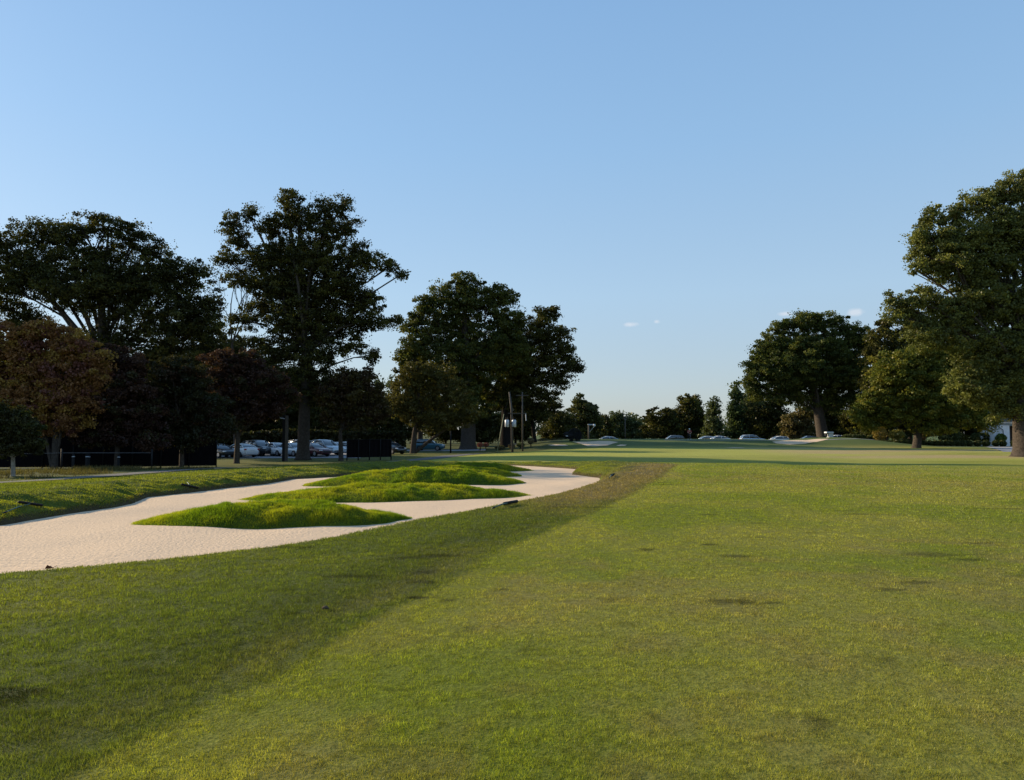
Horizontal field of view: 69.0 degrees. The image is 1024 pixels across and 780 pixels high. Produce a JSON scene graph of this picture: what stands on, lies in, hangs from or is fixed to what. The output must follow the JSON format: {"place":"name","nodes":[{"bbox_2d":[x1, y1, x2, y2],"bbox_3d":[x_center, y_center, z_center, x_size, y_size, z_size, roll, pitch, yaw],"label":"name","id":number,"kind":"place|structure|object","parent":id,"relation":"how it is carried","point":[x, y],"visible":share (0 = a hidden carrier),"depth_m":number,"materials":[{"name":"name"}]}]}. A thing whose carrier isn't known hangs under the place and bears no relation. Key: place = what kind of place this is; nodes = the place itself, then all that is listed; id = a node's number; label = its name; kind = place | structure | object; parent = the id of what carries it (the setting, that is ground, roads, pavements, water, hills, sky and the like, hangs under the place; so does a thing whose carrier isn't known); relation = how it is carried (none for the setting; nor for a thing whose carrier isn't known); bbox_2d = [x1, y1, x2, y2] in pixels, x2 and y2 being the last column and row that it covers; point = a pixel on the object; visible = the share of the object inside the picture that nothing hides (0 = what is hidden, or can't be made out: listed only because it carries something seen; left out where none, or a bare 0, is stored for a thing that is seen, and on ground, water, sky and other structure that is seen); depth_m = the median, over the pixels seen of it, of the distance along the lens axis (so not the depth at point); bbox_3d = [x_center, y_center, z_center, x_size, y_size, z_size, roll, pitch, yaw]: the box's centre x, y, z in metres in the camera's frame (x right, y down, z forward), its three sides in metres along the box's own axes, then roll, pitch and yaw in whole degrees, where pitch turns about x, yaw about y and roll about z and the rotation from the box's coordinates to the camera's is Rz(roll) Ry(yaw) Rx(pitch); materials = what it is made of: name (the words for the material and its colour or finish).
{"place":"outdoors","nodes":[
{"label":"outdoors","id":0,"kind":"place"},
{"bbox_2d":[0,464,215,478],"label":"dry grass","id":1,"kind":"structure","parent":0,"point":[74,470],"depth_m":40.80,"materials":[{"name":"green plant"}]},
{"bbox_2d":[204,265,260,443],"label":"tree","id":2,"kind":"object","parent":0,"point":[234,336],"visible":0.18,"depth_m":84.52,"materials":[{"name":"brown plant"}]},
{"bbox_2d":[0,453,484,482],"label":"cart path","id":3,"kind":"structure","parent":0,"point":[425,458],"depth_m":38.38,"materials":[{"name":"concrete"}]},
{"bbox_2d":[407,449,485,450],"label":"road","id":4,"kind":"structure","parent":0,"point":[455,450],"depth_m":113.87,"materials":[{"name":"grey asphalt"}]},
{"bbox_2d":[416,439,444,450],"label":"parked suv","id":5,"kind":"object","parent":4,"relation":"on","point":[433,445],"visible":0.69,"depth_m":113.33,"materials":[{"name":"teal paint"}]},
{"bbox_2d":[0,434,1023,779],"bbox_3d":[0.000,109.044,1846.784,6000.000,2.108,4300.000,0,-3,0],"label":"ground","id":6,"kind":"structure","parent":0,"point":[846,454],"depth_m":6.14,"materials":[{"name":"green plant"}]},
{"bbox_2d":[3,501,42,513],"bbox_3d":[-12.113,2.851,18.275,0.320,0.225,1.650,0,-3,-3],"label":"bunker rake","id":7,"kind":"object","parent":6,"relation":"on","point":[31,503],"visible":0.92,"depth_m":18.65,"materials":[{"name":"black metal"}]},
{"bbox_2d":[0,395,48,475],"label":"street tree","id":8,"kind":"object","parent":6,"relation":"on","point":[21,428],"visible":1,"depth_m":36.59,"materials":[{"name":"green plant"}]},
{"bbox_2d":[0,315,118,468],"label":"street tree","id":9,"kind":"object","parent":6,"relation":"on","point":[86,369],"visible":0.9,"depth_m":50.50,"materials":[{"name":"brown plant"}]},
{"bbox_2d":[72,454,74,467],"bbox_3d":[-29.625,4.878,50.302,0.188,1.100,0.179,0,-3,0],"label":"bollard","id":10,"kind":"object","parent":6,"relation":"on","point":[73,460],"visible":0.7,"depth_m":50.24,"materials":[{"name":"black metal"}]},
{"bbox_2d":[1,449,152,469],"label":"rail fence","id":11,"kind":"object","parent":6,"relation":"on","point":[61,460],"visible":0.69,"depth_m":41.35,"materials":[{"name":"black metal"}]},
{"bbox_2d":[0,431,216,467],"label":"wind screen","id":12,"kind":"object","parent":6,"relation":"on","point":[131,455],"visible":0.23,"depth_m":58.01,"materials":[{"name":"black fabric"}]},
{"bbox_2d":[0,209,238,420],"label":"shade tree","id":13,"kind":"object","parent":6,"relation":"on","point":[101,279],"visible":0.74,"depth_m":91.73,"materials":[{"name":"green plant"}]},
{"bbox_2d":[68,341,174,466],"bbox_3d":[-27.666,1.106,52.954,7.565,9.295,4.815,0,-3,0],"label":"street tree","id":14,"kind":"object","parent":6,"relation":"on","point":[116,424],"visible":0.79,"depth_m":52.22,"materials":[{"name":"green plant"}]},
{"bbox_2d":[133,354,239,468],"bbox_3d":[-24.338,1.644,55.034,8.029,8.600,4.378,0,-3,0],"label":"street tree","id":15,"kind":"object","parent":6,"relation":"on","point":[190,402],"visible":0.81,"depth_m":54.53,"materials":[{"name":"green plant"}]},
{"bbox_2d":[194,318,264,431],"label":"background tree","id":16,"kind":"object","parent":6,"relation":"on","point":[236,349],"visible":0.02,"depth_m":119.78,"materials":[{"name":"green plant"}]},
{"bbox_2d":[194,347,302,463],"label":"street tree","id":17,"kind":"object","parent":6,"relation":"on","point":[251,383],"visible":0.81,"depth_m":66.29,"materials":[{"name":"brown plant"}]},
{"bbox_2d":[246,343,285,431],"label":"background tree","id":18,"kind":"object","parent":6,"relation":"on","point":[260,427],"visible":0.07,"depth_m":122.41,"materials":[{"name":"green plant"}]},
{"bbox_2d":[281,414,288,460],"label":"lamp post","id":19,"kind":"object","parent":6,"relation":"on","point":[285,418],"visible":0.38,"depth_m":71.79,"materials":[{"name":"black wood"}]},
{"bbox_2d":[0,465,599,573],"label":"bunker sand","id":20,"kind":"structure","parent":6,"relation":"on","point":[103,536],"depth_m":16.13,"materials":[{"name":"beige sand"}]},
{"bbox_2d":[131,497,411,528],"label":"grass island","id":21,"kind":"structure","parent":20,"relation":"on","point":[279,513],"depth_m":17.06,"materials":[{"name":"green plant"}]},
{"bbox_2d":[238,480,529,502],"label":"grass island","id":22,"kind":"structure","parent":20,"relation":"on","point":[367,491],"depth_m":23.51,"materials":[{"name":"green plant"}]},
{"bbox_2d":[302,466,525,486],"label":"grass island","id":23,"kind":"structure","parent":20,"relation":"on","point":[439,474],"depth_m":29.54,"materials":[{"name":"green plant"}]},
{"bbox_2d":[441,464,521,476],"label":"grass island","id":24,"kind":"structure","parent":20,"relation":"on","point":[495,471],"depth_m":34.81,"materials":[{"name":"green plant"}]},
{"bbox_2d":[432,461,533,471],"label":"grass island","id":25,"kind":"structure","parent":20,"relation":"on","point":[506,467],"depth_m":38.85,"materials":[{"name":"green plant"}]},
{"bbox_2d":[266,371,340,430],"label":"background tree","id":26,"kind":"object","parent":6,"relation":"on","point":[292,413],"visible":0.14,"depth_m":119.92,"materials":[{"name":"green plant"}]},
{"bbox_2d":[221,452,395,457],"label":"parking lot","id":27,"kind":"structure","parent":6,"relation":"on","point":[332,455],"depth_m":81.54,"materials":[{"name":"grey asphalt"}]},
{"bbox_2d":[217,444,233,457],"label":"parked car","id":28,"kind":"object","parent":27,"relation":"on","point":[224,450],"visible":0.45,"depth_m":78.85,"materials":[{"name":"black paint"}]},
{"bbox_2d":[225,443,258,456],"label":"parked car","id":29,"kind":"object","parent":27,"relation":"on","point":[248,449],"visible":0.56,"depth_m":79.87,"materials":[{"name":"white paint"}]},
{"bbox_2d":[242,440,273,455],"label":"parked suv","id":30,"kind":"object","parent":27,"relation":"on","point":[261,446],"visible":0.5,"depth_m":83.32,"materials":[{"name":"black paint"}]},
{"bbox_2d":[262,442,291,455],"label":"parked car","id":31,"kind":"object","parent":27,"relation":"on","point":[276,448],"visible":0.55,"depth_m":82.77,"materials":[{"name":"white paint"}]},
{"bbox_2d":[279,443,296,456],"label":"parked car","id":32,"kind":"object","parent":27,"relation":"on","point":[292,448],"visible":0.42,"depth_m":81.63,"materials":[{"name":"blue paint"}]},
{"bbox_2d":[310,443,331,456],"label":"parked car","id":33,"kind":"object","parent":27,"relation":"on","point":[316,449],"visible":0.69,"depth_m":81.03,"materials":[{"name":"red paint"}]},
{"bbox_2d":[310,439,337,454],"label":"parked suv","id":34,"kind":"object","parent":27,"relation":"on","point":[331,445],"visible":0.35,"depth_m":84.60,"materials":[{"name":"blue paint"}]},
{"bbox_2d":[206,187,410,459],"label":"shade tree","id":35,"kind":"object","parent":6,"relation":"on","point":[296,292],"visible":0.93,"depth_m":74.97,"materials":[{"name":"green plant"}]},
{"bbox_2d":[217,428,406,452],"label":"hedge","id":36,"kind":"object","parent":6,"relation":"on","point":[275,435],"visible":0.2,"depth_m":103.91,"materials":[{"name":"green plant"}]},
{"bbox_2d":[0,460,652,521],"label":"bank grass","id":37,"kind":"structure","parent":6,"relation":"on","point":[358,471],"depth_m":27.75,"materials":[{"name":"green plant"}]},
{"bbox_2d":[315,381,376,431],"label":"background tree","id":38,"kind":"object","parent":6,"relation":"on","point":[349,429],"depth_m":124.75,"materials":[{"name":"green plant"}]},
{"bbox_2d":[312,366,394,460],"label":"street tree","id":39,"kind":"object","parent":6,"relation":"on","point":[344,413],"visible":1,"depth_m":72.52,"materials":[{"name":"green plant"}]},
{"bbox_2d":[346,439,391,460],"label":"privacy screen","id":40,"kind":"object","parent":6,"relation":"on","point":[358,448],"visible":0.96,"depth_m":74.72,"materials":[{"name":"black fabric"}]},
{"bbox_2d":[351,391,398,431],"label":"background tree","id":41,"kind":"object","parent":6,"relation":"on","point":[391,423],"visible":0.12,"depth_m":127.31,"materials":[{"name":"green plant"}]},
{"bbox_2d":[378,413,412,443],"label":"background tree","id":42,"kind":"object","parent":6,"relation":"on","point":[400,426],"visible":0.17,"depth_m":148.67,"materials":[{"name":"green plant"}]},
{"bbox_2d":[392,442,405,453],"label":"parked hatchback","id":43,"kind":"object","parent":6,"relation":"on","point":[396,447],"visible":0.31,"depth_m":88.49,"materials":[{"name":"black paint"}]},
{"bbox_2d":[391,341,441,438],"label":"background tree","id":44,"kind":"object","parent":6,"relation":"on","point":[395,370],"visible":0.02,"depth_m":137.68,"materials":[{"name":"green plant"}]},
{"bbox_2d":[384,360,484,453],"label":"olive tree","id":45,"kind":"object","parent":6,"relation":"on","point":[412,405],"visible":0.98,"depth_m":94.42,"materials":[{"name":"green plant"}]},
{"bbox_2d":[423,414,461,443],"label":"background tree","id":46,"kind":"object","parent":6,"relation":"on","point":[443,437],"visible":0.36,"depth_m":150.76,"materials":[{"name":"green plant"}]},
{"bbox_2d":[389,270,538,449],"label":"shade tree","id":47,"kind":"object","parent":6,"relation":"on","point":[464,297],"visible":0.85,"depth_m":117.51,"materials":[{"name":"green plant"}]},
{"bbox_2d":[475,406,500,443],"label":"background tree","id":48,"kind":"object","parent":6,"relation":"on","point":[488,428],"visible":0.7,"depth_m":148.56,"materials":[{"name":"green plant"}]},
{"bbox_2d":[492,500,517,508],"bbox_3d":[-0.171,2.542,16.584,0.109,0.098,1.326,-2,-4,25],"label":"bunker rake","id":49,"kind":"object","parent":6,"relation":"on","point":[510,502],"visible":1,"depth_m":16.74,"materials":[{"name":"black metal"}]},
{"bbox_2d":[479,354,531,442],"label":"background tree","id":50,"kind":"object","parent":6,"relation":"on","point":[498,409],"visible":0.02,"depth_m":133.47,"materials":[{"name":"green plant"}]},
{"bbox_2d":[497,392,526,452],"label":"utility pole","id":51,"kind":"object","parent":6,"relation":"on","point":[513,423],"visible":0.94,"depth_m":103.64,"materials":[{"name":"brown wood"}]},
{"bbox_2d":[496,413,536,442],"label":"background tree","id":52,"kind":"object","parent":6,"relation":"on","point":[517,433],"visible":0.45,"depth_m":154.62,"materials":[{"name":"green plant"}]},
{"bbox_2d":[516,392,528,450],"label":"utility pole","id":53,"kind":"object","parent":6,"relation":"on","point":[522,395],"visible":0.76,"depth_m":107.87,"materials":[{"name":"brown wood"}]},
{"bbox_2d":[510,401,549,442],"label":"shade tree","id":54,"kind":"object","parent":6,"relation":"on","point":[529,417],"visible":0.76,"depth_m":120.70,"materials":[{"name":"green plant"}]},
{"bbox_2d":[527,438,533,446],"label":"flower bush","id":55,"kind":"object","parent":6,"relation":"on","point":[530,441],"visible":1,"depth_m":112.53,"materials":[{"name":"green plant"}]},
{"bbox_2d":[482,305,585,447],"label":"shade tree","id":56,"kind":"object","parent":6,"relation":"on","point":[551,356],"visible":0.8,"depth_m":120.25,"materials":[{"name":"green plant"}]},
{"bbox_2d":[537,398,582,438],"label":"background tree","id":57,"kind":"object","parent":6,"relation":"on","point":[543,433],"visible":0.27,"depth_m":159.07,"materials":[{"name":"green plant"}]},
{"bbox_2d":[545,409,579,438],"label":"background tree","id":58,"kind":"object","parent":6,"relation":"on","point":[559,424],"visible":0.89,"depth_m":156.71,"materials":[{"name":"green plant"}]},
{"bbox_2d":[563,428,581,440],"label":"turf fan","id":59,"kind":"object","parent":6,"relation":"on","point":[570,434],"visible":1,"depth_m":117.55},
{"bbox_2d":[565,393,606,438],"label":"background tree","id":60,"kind":"object","parent":6,"relation":"on","point":[586,411],"visible":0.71,"depth_m":168.42,"materials":[{"name":"green plant"}]},
{"bbox_2d":[588,424,594,438],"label":"lamp post","id":61,"kind":"object","parent":6,"relation":"on","point":[589,430],"visible":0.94,"depth_m":131.67,"materials":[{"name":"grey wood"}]},
{"bbox_2d":[576,441,616,445],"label":"greenside bunker","id":62,"kind":"object","parent":6,"relation":"on","point":[597,443],"visible":1,"depth_m":113.66},
{"bbox_2d":[598,414,618,438],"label":"background tree","id":63,"kind":"object","parent":6,"relation":"on","point":[608,429],"visible":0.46,"depth_m":188.66,"materials":[{"name":"green plant"}]},
{"bbox_2d":[603,410,644,438],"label":"background tree","id":64,"kind":"object","parent":6,"relation":"on","point":[632,425],"visible":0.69,"depth_m":198.22,"materials":[{"name":"green plant"}]},
{"bbox_2d":[635,405,658,437],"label":"conifer","id":65,"kind":"object","parent":6,"relation":"on","point":[643,427],"visible":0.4,"depth_m":187.60,"materials":[{"name":"green plant"}]},
{"bbox_2d":[375,374,945,438],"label":"wood","id":66,"kind":"object","parent":6,"relation":"on","point":[500,412],"visible":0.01,"depth_m":259.79,"materials":[{"name":"green plant"}]},
{"bbox_2d":[641,406,683,438],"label":"background tree","id":67,"kind":"object","parent":6,"relation":"on","point":[667,423],"visible":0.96,"depth_m":183.84,"materials":[{"name":"green plant"}]},
{"bbox_2d":[672,393,705,438],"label":"background tree","id":68,"kind":"object","parent":6,"relation":"on","point":[691,413],"visible":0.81,"depth_m":188.54,"materials":[{"name":"green plant"}]},
{"bbox_2d":[691,394,703,438],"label":"background tree","id":69,"kind":"object","parent":6,"relation":"on","point":[696,396],"visible":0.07,"depth_m":194.79,"materials":[{"name":"green plant"}]},
{"bbox_2d":[696,395,724,436],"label":"background tree","id":70,"kind":"object","parent":6,"relation":"on","point":[714,425],"visible":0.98,"depth_m":171.32,"materials":[{"name":"green plant"}]},
{"bbox_2d":[723,380,748,438],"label":"background tree","id":71,"kind":"object","parent":6,"relation":"on","point":[734,425],"visible":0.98,"depth_m":179.09,"materials":[{"name":"green plant"}]},
{"bbox_2d":[739,383,764,434],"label":"background tree","id":72,"kind":"object","parent":6,"relation":"on","point":[747,404],"visible":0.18,"depth_m":183.45,"materials":[{"name":"green plant"}]},
{"bbox_2d":[745,397,791,438],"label":"background tree","id":73,"kind":"object","parent":6,"relation":"on","point":[766,415],"visible":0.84,"depth_m":176.69,"materials":[{"name":"green plant"}]},
{"bbox_2d":[777,403,815,438],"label":"background tree","id":74,"kind":"object","parent":6,"relation":"on","point":[798,423],"visible":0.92,"depth_m":168.74,"materials":[{"name":"green plant"}]},
{"bbox_2d":[773,439,825,444],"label":"greenside bunker","id":75,"kind":"object","parent":6,"relation":"on","point":[790,442],"visible":1,"depth_m":115.03},
{"bbox_2d":[737,308,882,436],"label":"oak tree","id":76,"kind":"object","parent":6,"relation":"on","point":[812,362],"visible":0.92,"depth_m":146.68,"materials":[{"name":"green plant"}]},
{"bbox_2d":[813,406,849,434],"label":"background tree","id":77,"kind":"object","parent":6,"relation":"on","point":[832,424],"visible":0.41,"depth_m":170.56,"materials":[{"name":"green plant"}]},
{"bbox_2d":[833,397,866,438],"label":"background tree","id":78,"kind":"object","parent":6,"relation":"on","point":[845,421],"visible":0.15,"depth_m":164.38,"materials":[{"name":"green plant"}]},
{"bbox_2d":[841,434,865,438],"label":"clipped bush","id":79,"kind":"object","parent":6,"relation":"on","point":[855,436],"visible":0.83,"depth_m":123.05,"materials":[{"name":"green plant"}]},
{"bbox_2d":[853,315,906,439],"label":"background tree","id":80,"kind":"object","parent":6,"relation":"on","point":[876,335],"visible":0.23,"depth_m":128.94,"materials":[{"name":"green plant"}]},
{"bbox_2d":[872,427,887,440],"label":"shrub","id":81,"kind":"object","parent":6,"relation":"on","point":[879,436],"visible":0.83,"depth_m":120.44,"materials":[{"name":"green plant"}]},
{"bbox_2d":[888,430,904,439],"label":"shrub","id":82,"kind":"object","parent":6,"relation":"on","point":[893,434],"visible":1,"depth_m":120.44,"materials":[{"name":"green plant"}]},
{"bbox_2d":[889,307,935,439],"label":"background tree","id":83,"kind":"object","parent":6,"relation":"on","point":[909,434],"visible":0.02,"depth_m":130.02,"materials":[{"name":"green plant"}]},
{"bbox_2d":[839,345,1003,447],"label":"maple tree","id":84,"kind":"object","parent":6,"relation":"on","point":[902,390],"visible":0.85,"depth_m":102.77,"materials":[{"name":"green plant"}]},
{"bbox_2d":[876,168,1023,456],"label":"giant tree","id":85,"kind":"object","parent":6,"relation":"on","point":[991,375],"visible":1,"depth_m":71.73,"materials":[{"name":"green plant"}]},
{"bbox_2d":[938,431,962,440],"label":"clipped bush","id":86,"kind":"object","parent":6,"relation":"on","point":[951,437],"visible":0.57,"depth_m":123.13,"materials":[{"name":"green plant"}]},
{"bbox_2d":[933,331,988,440],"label":"background tree","id":87,"kind":"object","parent":6,"relation":"on","point":[966,436],"visible":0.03,"depth_m":133.48,"materials":[{"name":"green plant"}]},
{"bbox_2d":[966,440,973,446],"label":"boxwood","id":88,"kind":"object","parent":6,"relation":"on","point":[969,443],"visible":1,"depth_m":118.44,"materials":[{"name":"green plant"}]},
{"bbox_2d":[973,440,981,446],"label":"boxwood","id":89,"kind":"object","parent":6,"relation":"on","point":[977,443],"visible":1,"depth_m":118.46,"materials":[{"name":"green plant"}]},
{"bbox_2d":[970,432,989,441],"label":"clipped bush","id":90,"kind":"object","parent":6,"relation":"on","point":[978,436],"visible":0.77,"depth_m":123.16,"materials":[{"name":"green plant"}]},
{"bbox_2d":[982,440,990,446],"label":"boxwood","id":91,"kind":"object","parent":6,"relation":"on","point":[985,443],"visible":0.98,"depth_m":118.45,"materials":[{"name":"green plant"}]},
{"bbox_2d":[991,440,1000,446],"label":"boxwood","id":92,"kind":"object","parent":6,"relation":"on","point":[996,443],"visible":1,"depth_m":118.45,"materials":[{"name":"green plant"}]},
{"bbox_2d":[981,411,1011,446],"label":"clubhouse","id":93,"kind":"structure","parent":6,"relation":"on","point":[1005,429],"depth_m":121.48,"materials":[{"name":"white paint"}]},
{"bbox_2d":[995,433,1006,446],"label":"shrub","id":94,"kind":"object","parent":6,"relation":"on","point":[999,436],"visible":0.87,"depth_m":120.45,"materials":[{"name":"green plant"}]},
{"bbox_2d":[999,440,1007,446],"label":"boxwood","id":95,"kind":"object","parent":6,"relation":"on","point":[1003,443],"visible":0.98,"depth_m":118.42,"materials":[{"name":"green plant"}]},
{"bbox_2d":[0,0,1023,433],"label":"sky","id":96,"kind":"structure","parent":0,"point":[680,178],"materials":[{"name":"blue"}]},
{"bbox_2d":[989,447,1011,451],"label":"driveway","id":97,"kind":"structure","parent":0,"point":[1006,449],"depth_m":100.28,"materials":[{"name":"grey concrete"}]},
{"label":"far parking lot","id":98,"kind":"structure","parent":0,"visible":0},
{"bbox_2d":[666,435,684,438],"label":"parked suv","id":99,"kind":"object","parent":98,"relation":"on","point":[675,437],"visible":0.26,"depth_m":139.96,"materials":[{"name":"paint"}]},
{"bbox_2d":[710,436,729,438],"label":"parked car","id":100,"kind":"object","parent":98,"relation":"on","point":[719,437],"visible":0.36,"depth_m":137.49,"materials":[{"name":"white paint"}]},
{"bbox_2d":[739,435,761,438],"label":"parked suv","id":101,"kind":"object","parent":98,"relation":"on","point":[749,437],"visible":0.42,"depth_m":137.95,"materials":[{"name":"blue paint"}]},
{"bbox_2d":[771,436,788,439],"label":"parked hatchback","id":102,"kind":"object","parent":98,"relation":"on","point":[781,438],"visible":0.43,"depth_m":138.51,"materials":[{"name":"white paint"}]},
{"bbox_2d":[824,432,833,436],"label":"white booth","id":103,"kind":"object","parent":98,"relation":"on","point":[828,434],"visible":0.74,"depth_m":136.37,"materials":[{"name":"paint"}]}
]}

